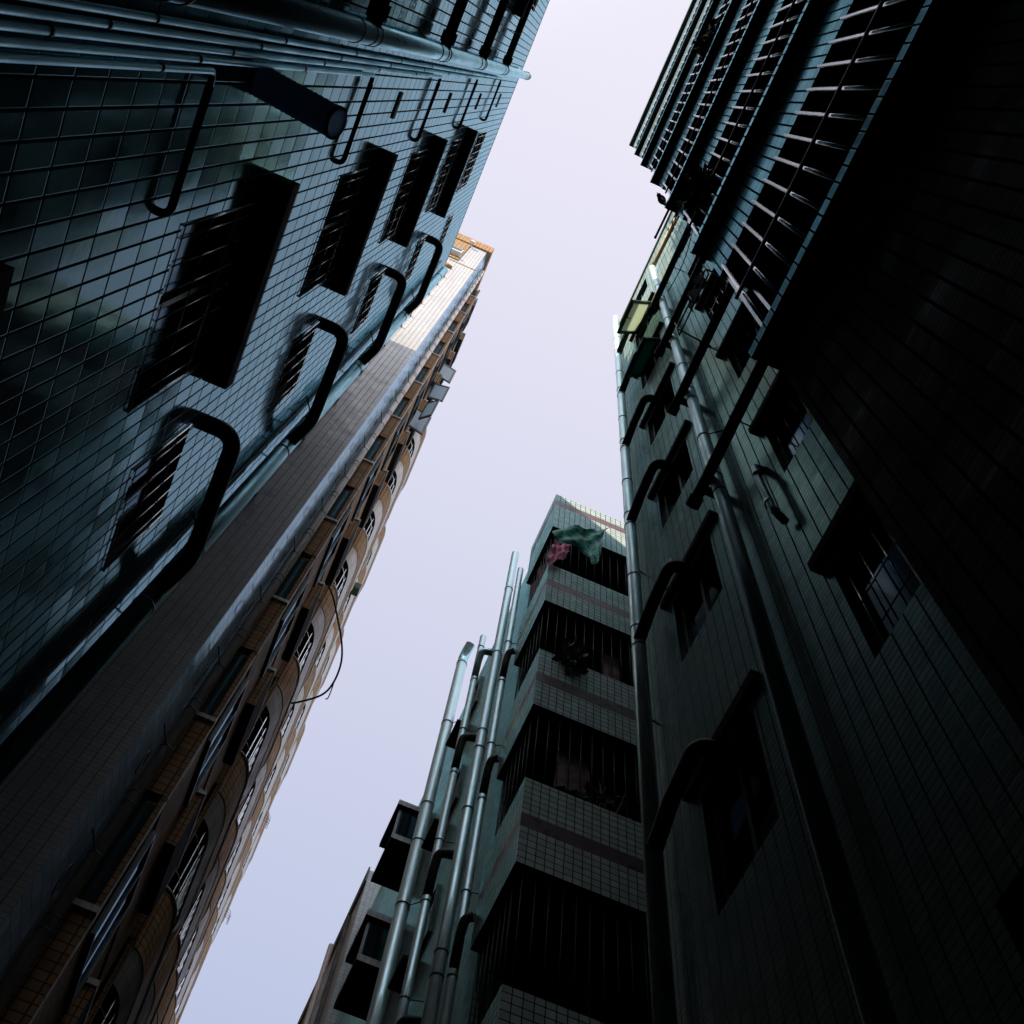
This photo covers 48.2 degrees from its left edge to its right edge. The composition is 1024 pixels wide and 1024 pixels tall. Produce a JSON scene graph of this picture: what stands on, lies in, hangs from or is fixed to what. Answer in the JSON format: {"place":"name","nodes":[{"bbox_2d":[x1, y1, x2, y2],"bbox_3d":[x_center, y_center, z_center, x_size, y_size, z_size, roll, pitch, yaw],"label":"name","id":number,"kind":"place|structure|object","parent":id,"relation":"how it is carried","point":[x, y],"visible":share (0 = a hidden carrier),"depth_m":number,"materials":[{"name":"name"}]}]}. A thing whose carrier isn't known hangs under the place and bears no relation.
{"place":"outdoors","nodes":[
{"label":"outdoors","id":0,"kind":"place"},
{"bbox_2d":[0,233,494,1023],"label":"apartment block","id":1,"kind":"structure","parent":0,"point":[132,937],"depth_m":12.86,"materials":[{"name":"brown tile"}]},
{"bbox_2d":[56,794,157,1023],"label":"window","id":2,"kind":"structure","parent":1,"relation":"in","point":[90,891],"depth_m":9.70,"materials":[{"name":"black glass"}]},
{"bbox_2d":[87,940,129,1016],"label":"window","id":3,"kind":"structure","parent":1,"relation":"in","point":[126,943],"depth_m":11.71,"materials":[{"name":"black glass"}]},
{"bbox_2d":[62,830,156,1013],"bbox_3d":[-3.450,3.497,9.879,0.045,1.360,0.900,23,-70,-4],"label":"window","id":4,"kind":"structure","parent":1,"relation":"in","point":[119,903],"depth_m":9.78,"materials":[{"name":"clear glass"}]},
{"bbox_2d":[196,786,214,820],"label":"window","id":5,"kind":"structure","parent":1,"relation":"in","point":[212,789],"depth_m":14.60,"materials":[{"name":"black glass"}]},
{"bbox_2d":[175,650,249,823],"bbox_3d":[-3.595,2.934,12.848,0.208,1.520,2.508,23,-70,-4],"label":"window","id":6,"kind":"structure","parent":1,"relation":"in","point":[215,696],"depth_m":12.42,"materials":[{"name":"black glass"}]},
{"bbox_2d":[183,678,248,807],"bbox_3d":[-3.240,2.510,12.597,0.045,1.360,0.900,23,-70,-4],"label":"window","id":7,"kind":"structure","parent":1,"relation":"in","point":[218,737],"depth_m":12.51,"materials":[{"name":"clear glass"}]},
{"bbox_2d":[0,266,484,1011],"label":"drain pipe","id":8,"kind":"object","parent":1,"relation":"attached to","point":[40,936],"visible":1,"depth_m":10.21,"materials":[{"name":"beige plastic"}]},
{"bbox_2d":[254,554,309,688],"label":"window","id":9,"kind":"structure","parent":1,"relation":"in","point":[295,571],"depth_m":15.17,"materials":[{"name":"black glass"}]},
{"bbox_2d":[259,577,309,676],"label":"window","id":10,"kind":"structure","parent":1,"relation":"in","point":[285,624],"depth_m":15.23,"materials":[{"name":"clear glass"}]},
{"bbox_2d":[291,580,342,703],"bbox_3d":[-3.251,2.246,19.921,0.731,1.482,1.873,12,-70,0],"label":"cable","id":11,"kind":"object","parent":1,"relation":"attached to","point":[335,678],"visible":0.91,"depth_m":19.95,"materials":[{"name":"black rubber"}]},
{"bbox_2d":[307,487,351,597],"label":"window","id":12,"kind":"structure","parent":1,"relation":"in","point":[345,493],"depth_m":17.90,"materials":[{"name":"black glass"}]},
{"bbox_2d":[312,507,351,587],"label":"window","id":13,"kind":"structure","parent":1,"relation":"in","point":[336,536],"depth_m":17.95,"materials":[{"name":"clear glass"}]},
{"bbox_2d":[350,582,361,596],"bbox_3d":[-3.627,1.794,26.693,0.160,0.300,0.210,23,-70,-4],"label":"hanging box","id":14,"kind":"object","parent":1,"relation":"hanging from","point":[356,589],"visible":1,"depth_m":26.57,"materials":[{"name":"green"}]},
{"bbox_2d":[347,437,383,528],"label":"window","id":15,"kind":"structure","parent":1,"relation":"in","point":[378,442],"depth_m":20.64,"materials":[{"name":"black glass"}]},
{"bbox_2d":[351,454,383,520],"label":"window","id":16,"kind":"structure","parent":1,"relation":"in","point":[370,479],"depth_m":20.66,"materials":[{"name":"grey glass"}]},
{"bbox_2d":[377,399,408,477],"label":"window","id":17,"kind":"structure","parent":1,"relation":"in","point":[400,407],"depth_m":23.40,"materials":[{"name":"black glass"}]},
{"bbox_2d":[380,414,408,470],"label":"window","id":18,"kind":"structure","parent":1,"relation":"in","point":[398,432],"depth_m":23.37,"materials":[{"name":"grey glass"}]},
{"bbox_2d":[401,368,427,436],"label":"window","id":19,"kind":"structure","parent":1,"relation":"in","point":[422,373],"depth_m":26.16,"materials":[{"name":"black glass"}]},
{"bbox_2d":[404,381,427,430],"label":"window","id":20,"kind":"structure","parent":1,"relation":"in","point":[418,399],"depth_m":26.03,"materials":[{"name":"grey glass"}]},
{"bbox_2d":[419,343,443,405],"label":"window","id":21,"kind":"structure","parent":1,"relation":"in","point":[439,346],"depth_m":28.91,"materials":[{"name":"black glass"}]},
{"bbox_2d":[422,355,443,398],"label":"window","id":22,"kind":"structure","parent":1,"relation":"in","point":[437,366],"depth_m":28.63,"materials":[{"name":"grey glass"}]},
{"bbox_2d":[436,322,456,376],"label":"window","id":23,"kind":"structure","parent":1,"relation":"in","point":[453,325],"depth_m":31.64,"materials":[{"name":"black glass"}]},
{"bbox_2d":[438,333,456,372],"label":"window","id":24,"kind":"structure","parent":1,"relation":"in","point":[452,341],"depth_m":31.25,"materials":[{"name":"grey glass"}]},
{"bbox_2d":[452,246,463,254],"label":"window","id":25,"kind":"structure","parent":1,"relation":"in","point":[454,247],"depth_m":36.45,"materials":[{"name":"white glass"}]},
{"bbox_2d":[449,304,467,353],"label":"window","id":26,"kind":"structure","parent":1,"relation":"in","point":[464,307],"depth_m":34.37,"materials":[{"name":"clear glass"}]},
{"bbox_2d":[451,314,467,349],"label":"window","id":27,"kind":"structure","parent":1,"relation":"in","point":[463,323],"depth_m":33.90,"materials":[{"name":"grey glass"}]},
{"bbox_2d":[461,289,477,333],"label":"window","id":28,"kind":"structure","parent":1,"relation":"in","point":[474,291],"depth_m":37.14,"materials":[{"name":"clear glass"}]},
{"bbox_2d":[462,299,477,330],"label":"window","id":29,"kind":"structure","parent":1,"relation":"in","point":[473,306],"depth_m":36.57,"materials":[{"name":"grey glass"}]},
{"bbox_2d":[297,867,380,1023],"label":"apartment block","id":30,"kind":"structure","parent":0,"point":[335,977],"depth_m":23.43,"materials":[{"name":"grey tile"}]},
{"bbox_2d":[303,943,333,1023],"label":"drain pipe","id":31,"kind":"object","parent":30,"relation":"attached to","point":[312,1004],"visible":1,"depth_m":24.15,"materials":[{"name":"beige plastic"}]},
{"bbox_2d":[179,0,691,1023],"label":"sky","id":32,"kind":"structure","parent":0,"point":[571,217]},
{"bbox_2d":[333,494,651,1023],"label":"apartment block","id":33,"kind":"structure","parent":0,"point":[556,932],"depth_m":13.28,"materials":[{"name":"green tile"}]},
{"bbox_2d":[358,920,389,960],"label":"window","id":34,"kind":"structure","parent":33,"relation":"in","point":[374,939],"depth_m":17.05,"materials":[{"name":"glass"}]},
{"bbox_2d":[393,808,417,839],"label":"window","id":35,"kind":"structure","parent":33,"relation":"in","point":[405,823],"depth_m":19.77,"materials":[{"name":"glass"}]},
{"bbox_2d":[366,641,474,1023],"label":"drain pipe","id":36,"kind":"object","parent":33,"relation":"attached to","point":[378,1004],"visible":0.98,"depth_m":17.42,"materials":[{"name":"white plastic"}]},
{"bbox_2d":[419,884,440,955],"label":"window","id":37,"kind":"structure","parent":33,"relation":"in","point":[430,918],"depth_m":14.70,"materials":[{"name":"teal glass"}]},
{"bbox_2d":[394,634,492,1023],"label":"drain pipe","id":38,"kind":"object","parent":33,"relation":"attached to","point":[439,852],"visible":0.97,"depth_m":14.95,"materials":[{"name":"white plastic"}]},
{"bbox_2d":[448,764,464,818],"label":"window","id":39,"kind":"structure","parent":33,"relation":"in","point":[460,774],"depth_m":17.40,"materials":[{"name":"teal"}]},
{"bbox_2d":[421,551,518,1023],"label":"drain pipe","id":40,"kind":"object","parent":33,"relation":"attached to","point":[434,989],"visible":1,"depth_m":13.67,"materials":[{"name":"teal plastic"}]},
{"bbox_2d":[469,676,482,718],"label":"window","id":41,"kind":"structure","parent":33,"relation":"in","point":[478,686],"depth_m":20.13,"materials":[{"name":"teal"}]},
{"bbox_2d":[438,567,523,1023],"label":"drain pipe","id":42,"kind":"object","parent":33,"relation":"attached to","point":[465,917],"visible":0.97,"depth_m":12.87,"materials":[{"name":"white plastic"}]},
{"bbox_2d":[530,548,552,601],"bbox_3d":[0.442,1.122,18.071,0.060,1.520,0.910,23,-70,-4],"label":"railing","id":43,"kind":"object","parent":33,"relation":"hanging from","point":[550,562],"visible":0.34,"depth_m":18.47,"materials":[{"name":"metal"}]},
{"bbox_2d":[547,540,571,561],"bbox_3d":[0.716,0.631,17.344,0.378,1.030,0.082,23,-70,-4],"label":"cloth","id":44,"kind":"object","parent":33,"relation":"hanging from","point":[558,551],"visible":1,"depth_m":17.42,"materials":[{"name":"pink fabric"}]},
{"bbox_2d":[552,634,592,674],"bbox_3d":[0.754,1.817,14.543,0.420,0.830,0.455,-32,-75,14],"label":"potted plant","id":45,"kind":"object","parent":33,"relation":"hanging from","point":[573,655],"visible":1,"depth_m":14.39,"materials":[{"name":"green plant"}]},
{"bbox_2d":[552,525,609,563],"bbox_3d":[1.125,0.388,18.377,0.990,1.842,0.144,23,-70,-4],"label":"cloth","id":46,"kind":"object","parent":33,"relation":"hanging from","point":[587,542],"visible":1,"depth_m":18.17,"materials":[{"name":"teal fabric"}]},
{"bbox_2d":[576,775,631,818],"bbox_3d":[0.987,3.155,12.327,0.697,0.946,0.366,23,-70,-4],"label":"potted plant","id":47,"kind":"object","parent":33,"relation":"on","point":[597,789],"visible":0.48,"depth_m":12.43,"materials":[{"name":"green plant"}]},
{"bbox_3d":[1.350,3.066,13.235,2.300,0.024,0.024,23,-70,-4],"label":"drying pole","id":48,"kind":"object","parent":33,"relation":"attached to","visible":0},
{"bbox_2d":[554,751,589,797],"bbox_3d":[0.678,2.922,12.850,0.400,0.740,0.070,23,-70,-4],"label":"hanging cloth","id":49,"kind":"object","parent":48,"relation":"hanging from","point":[562,771],"visible":0.86,"depth_m":12.81,"materials":[{"name":"grey fabric"}]},
{"bbox_3d":[1.559,2.079,15.953,2.300,0.024,0.024,23,-70,-4],"label":"drying pole","id":50,"kind":"object","parent":33,"relation":"attached to","visible":0},
{"bbox_2d":[601,652,619,680],"bbox_3d":[1.337,2.132,15.579,0.280,0.788,0.077,23,-70,-4],"label":"hanging cloth","id":51,"kind":"object","parent":50,"relation":"hanging from","point":[608,665],"visible":0.76,"depth_m":15.65,"materials":[{"name":"grey fabric"}]},
{"bbox_2d":[629,0,1023,734],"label":"apartment block","id":52,"kind":"structure","parent":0,"point":[861,222],"depth_m":3.66,"materials":[{"name":"teal tile"}]},
{"bbox_2d":[654,204,671,238],"bbox_3d":[1.392,-2.680,10.561,0.026,0.053,0.338,24,-70,-4],"label":"pole","id":53,"kind":"object","parent":52,"relation":"attached to","point":[662,222],"visible":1,"depth_m":10.55,"materials":[{"name":"black metal"}]},
{"bbox_2d":[677,163,721,215],"bbox_3d":[1.460,-2.489,8.841,0.366,1.023,0.399,6,-70,2],"label":"potted plant","id":54,"kind":"object","parent":52,"relation":"on","point":[697,185],"visible":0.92,"depth_m":8.60,"materials":[{"name":"green plant"}]},
{"bbox_2d":[692,18,720,56],"bbox_3d":[2.496,-5.886,14.272,0.422,1.550,0.480,23,-70,-4],"label":"potted plant","id":55,"kind":"object","parent":52,"relation":"on","point":[702,43],"visible":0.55,"depth_m":14.10,"materials":[{"name":"green plant"}]},
{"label":"ground","id":56,"kind":"structure","parent":0,"visible":0},
{"bbox_2d":[0,0,549,743],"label":"apartment block","id":57,"kind":"structure","parent":56,"relation":"on","point":[140,340],"depth_m":5.83,"materials":[{"name":"teal tile"}]},
{"bbox_2d":[0,51,215,217],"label":"conduit","id":58,"kind":"object","parent":57,"relation":"attached to","point":[53,60],"visible":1,"depth_m":4.10,"materials":[{"name":"grey plastic"}]},
{"bbox_2d":[102,424,192,571],"bbox_3d":[-2.125,-0.121,6.574,0.116,0.900,0.644,23,-70,-4],"label":"window","id":59,"kind":"structure","parent":57,"relation":"in","point":[150,482],"depth_m":6.75,"materials":[{"name":"metal"}]},
{"bbox_2d":[0,35,374,164],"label":"conduit","id":60,"kind":"object","parent":57,"relation":"attached to","point":[31,43],"visible":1,"depth_m":4.09,"materials":[{"name":"teal plastic"}]},
{"bbox_2d":[126,203,255,412],"bbox_3d":[-1.660,-1.093,5.833,0.116,1.120,0.954,23,-70,-4],"label":"window","id":61,"kind":"structure","parent":57,"relation":"in","point":[206,250],"depth_m":6.00,"materials":[{"name":"glass"}]},
{"bbox_2d":[0,19,441,141],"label":"conduit","id":62,"kind":"object","parent":57,"relation":"attached to","point":[48,30],"visible":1,"depth_m":4.04,"materials":[{"name":"teal plastic"}]},
{"bbox_2d":[0,261,441,724],"bbox_3d":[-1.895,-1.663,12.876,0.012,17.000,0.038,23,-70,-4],"label":"drain pipe","id":63,"kind":"object","parent":57,"relation":"attached to","point":[92,626],"visible":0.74,"depth_m":7.08,"materials":[{"name":"black metal"}]},
{"bbox_2d":[0,235,447,787],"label":"drain pipe","id":64,"kind":"object","parent":57,"relation":"attached to","point":[34,727],"visible":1,"depth_m":7.36,"materials":[{"name":"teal plastic"}]},
{"bbox_2d":[0,2,478,128],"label":"conduit","id":65,"kind":"object","parent":57,"relation":"attached to","point":[46,14],"visible":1,"depth_m":3.99,"materials":[{"name":"teal plastic"}]},
{"bbox_2d":[19,0,501,120],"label":"conduit","id":66,"kind":"object","parent":57,"relation":"attached to","point":[105,9],"visible":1,"depth_m":4.32,"materials":[{"name":"grey plastic"}]},
{"bbox_2d":[268,321,319,413],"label":"window","id":67,"kind":"structure","parent":57,"relation":"in","point":[298,351],"depth_m":9.97,"materials":[{"name":"metal"}]},
{"bbox_2d":[251,68,347,139],"bbox_3d":[-1.003,-1.905,5.309,0.513,0.314,0.158,25,-70,-5],"label":"exhaust hose","id":68,"kind":"object","parent":57,"relation":"attached to","point":[321,114],"visible":0.98,"depth_m":5.26,"materials":[{"name":"blue"}]},
{"bbox_2d":[298,167,370,297],"bbox_3d":[-1.419,-2.227,8.954,0.116,1.120,0.954,23,-70,-4],"label":"window","id":69,"kind":"structure","parent":57,"relation":"in","point":[349,187],"depth_m":9.26,"materials":[{"name":"metal"}]},
{"bbox_2d":[154,0,534,79],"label":"drain pipe","id":70,"kind":"object","parent":57,"relation":"attached to","point":[370,30],"visible":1,"depth_m":6.66,"materials":[{"name":"teal metal"}]},
{"bbox_2d":[351,268,385,333],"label":"window","id":71,"kind":"structure","parent":57,"relation":"in","point":[374,283],"depth_m":13.16,"materials":[{"name":"metal"}]},
{"bbox_2d":[379,149,428,243],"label":"window","id":72,"kind":"structure","parent":57,"relation":"in","point":[414,165],"depth_m":12.46,"materials":[{"name":"metal"}]},
{"bbox_2d":[404,235,426,281],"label":"window","id":73,"kind":"structure","parent":57,"relation":"in","point":[419,245],"depth_m":16.31,"materials":[{"name":"metal"}]},
{"bbox_2d":[426,138,462,212],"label":"window","id":74,"kind":"structure","parent":57,"relation":"in","point":[455,144],"depth_m":15.62,"materials":[{"name":"metal"}]},
{"bbox_2d":[440,213,454,244],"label":"window","id":75,"kind":"structure","parent":57,"relation":"in","point":[449,219],"depth_m":19.43,"materials":[{"name":"metal"}]},
{"bbox_2d":[456,130,487,191],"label":"window","id":76,"kind":"structure","parent":57,"relation":"in","point":[481,136],"depth_m":19.09,"materials":[{"name":"metal"}]},
{"bbox_2d":[531,0,537,12],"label":"window","id":77,"kind":"structure","parent":57,"relation":"in","point":[533,8],"depth_m":18.35,"materials":[{"name":"metal"}]},
{"bbox_2d":[617,211,1023,1023],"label":"apartment block","id":78,"kind":"structure","parent":56,"relation":"on","point":[915,735],"depth_m":5.69,"materials":[{"name":"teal tile"}]},
{"bbox_2d":[635,278,646,299],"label":"window","id":79,"kind":"structure","parent":78,"relation":"in","point":[644,286],"depth_m":22.08,"materials":[{"name":"black glass"}]},
{"bbox_2d":[635,314,652,348],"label":"window","id":80,"kind":"structure","parent":78,"relation":"in","point":[638,337],"depth_m":19.54,"materials":[{"name":"black glass"}]},
{"bbox_2d":[641,334,660,388],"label":"window","id":81,"kind":"structure","parent":78,"relation":"in","point":[654,358],"depth_m":16.88,"materials":[{"name":"black glass"}]},
{"bbox_2d":[647,377,674,444],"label":"window","id":82,"kind":"structure","parent":78,"relation":"in","point":[659,413],"depth_m":14.32,"materials":[{"name":"black glass"}]},
{"bbox_2d":[613,315,726,1023],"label":"drain pipe","id":83,"kind":"object","parent":78,"relation":"attached to","point":[657,820],"visible":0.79,"depth_m":7.54,"materials":[{"name":"teal plastic"}]},
{"bbox_2d":[667,213,679,236],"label":"window","id":84,"kind":"structure","parent":78,"relation":"in","point":[676,215],"depth_m":21.57,"materials":[{"name":"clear glass"}]},
{"bbox_2d":[658,439,692,528],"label":"window","id":85,"kind":"structure","parent":78,"relation":"in","point":[681,469],"depth_m":11.70,"materials":[{"name":"black glass"}]},
{"bbox_2d":[667,229,692,291],"bbox_3d":[2.705,-4.279,18.060,0.014,2.438,1.413,23,-70,-4],"label":"cable","id":86,"kind":"object","parent":78,"relation":"attached to","point":[683,260],"visible":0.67,"depth_m":17.14,"materials":[{"name":"black metal"}]},
{"bbox_2d":[679,230,691,257],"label":"window","id":87,"kind":"structure","parent":78,"relation":"in","point":[691,230],"depth_m":18.83,"materials":[{"name":"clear glass"}]},
{"bbox_2d":[688,256,698,277],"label":"window","id":88,"kind":"structure","parent":78,"relation":"in","point":[694,263],"depth_m":16.48,"materials":[{"name":"black glass"}]},
{"bbox_2d":[673,536,721,661],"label":"window","id":89,"kind":"structure","parent":78,"relation":"in","point":[699,592],"depth_m":9.02,"materials":[{"name":"black glass"}]},
{"bbox_2d":[675,264,727,346],"bbox_3d":[2.110,-2.220,12.365,0.403,0.716,0.720,23,-70,-4],"label":"drying rack","id":90,"kind":"object","parent":78,"relation":"attached to","point":[691,300],"visible":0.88,"depth_m":12.35,"materials":[{"name":"black metal"}]},
{"bbox_2d":[687,270,707,311],"bbox_3d":[1.968,-2.365,12.217,0.050,0.840,0.360,23,-70,-4],"label":"towel","id":91,"kind":"object","parent":90,"relation":"hanging from","point":[693,293],"visible":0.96,"depth_m":12.19,"materials":[{"name":"fabric"}]},
{"bbox_2d":[704,276,728,319],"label":"window","id":92,"kind":"structure","parent":78,"relation":"in","point":[718,289],"depth_m":13.83,"materials":[{"name":"black glass"}]},
{"bbox_2d":[701,709,778,915],"bbox_3d":[1.257,1.602,6.165,0.110,1.050,0.660,23,-70,-4],"label":"window","id":93,"kind":"structure","parent":78,"relation":"in","point":[740,810],"depth_m":6.33,"materials":[{"name":"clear glass"}]},
{"bbox_2d":[727,295,773,378],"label":"window","id":94,"kind":"structure","parent":78,"relation":"in","point":[738,355],"depth_m":11.15,"materials":[{"name":"black glass"}]},
{"bbox_2d":[751,464,788,524],"bbox_3d":[1.739,-0.139,7.744,0.156,1.185,0.076,23,-70,-4],"label":"waste pipe","id":95,"kind":"object","parent":78,"relation":"attached to","point":[775,511],"visible":1,"depth_m":7.57,"materials":[{"name":"white plastic"}]},
{"bbox_2d":[646,218,898,1023],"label":"drain pipe","id":96,"kind":"object","parent":78,"relation":"attached to","point":[872,995],"visible":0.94,"depth_m":6.04,"materials":[{"name":"teal plastic"}]},
{"bbox_2d":[764,382,813,472],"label":"window","id":97,"kind":"structure","parent":78,"relation":"in","point":[790,421],"depth_m":8.45,"materials":[{"name":"black glass"}]},
{"bbox_2d":[832,504,921,657],"bbox_3d":[1.896,0.184,5.601,0.110,1.050,0.770,23,-70,-4],"label":"window","id":98,"kind":"structure","parent":78,"relation":"in","point":[877,581],"depth_m":5.77,"materials":[{"name":"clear glass"}]},
{"bbox_2d":[995,866,1023,962],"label":"window","id":99,"kind":"structure","parent":78,"relation":"in","point":[1010,906],"depth_m":3.61,"materials":[{"name":"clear glass"}]},
{"bbox_3d":[1.417,-2.887,10.653,0.090,0.017,0.046,23,-70,-4],"label":"perch rail","id":100,"kind":"object","parent":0,"visible":0},
{"bbox_2d":[657,193,667,209],"bbox_3d":[1.407,-2.912,10.719,0.072,0.132,0.188,-34,-76,15],"label":"bird","id":101,"kind":"object","parent":100,"relation":"on","point":[660,200],"visible":0.87,"depth_m":10.71}
]}

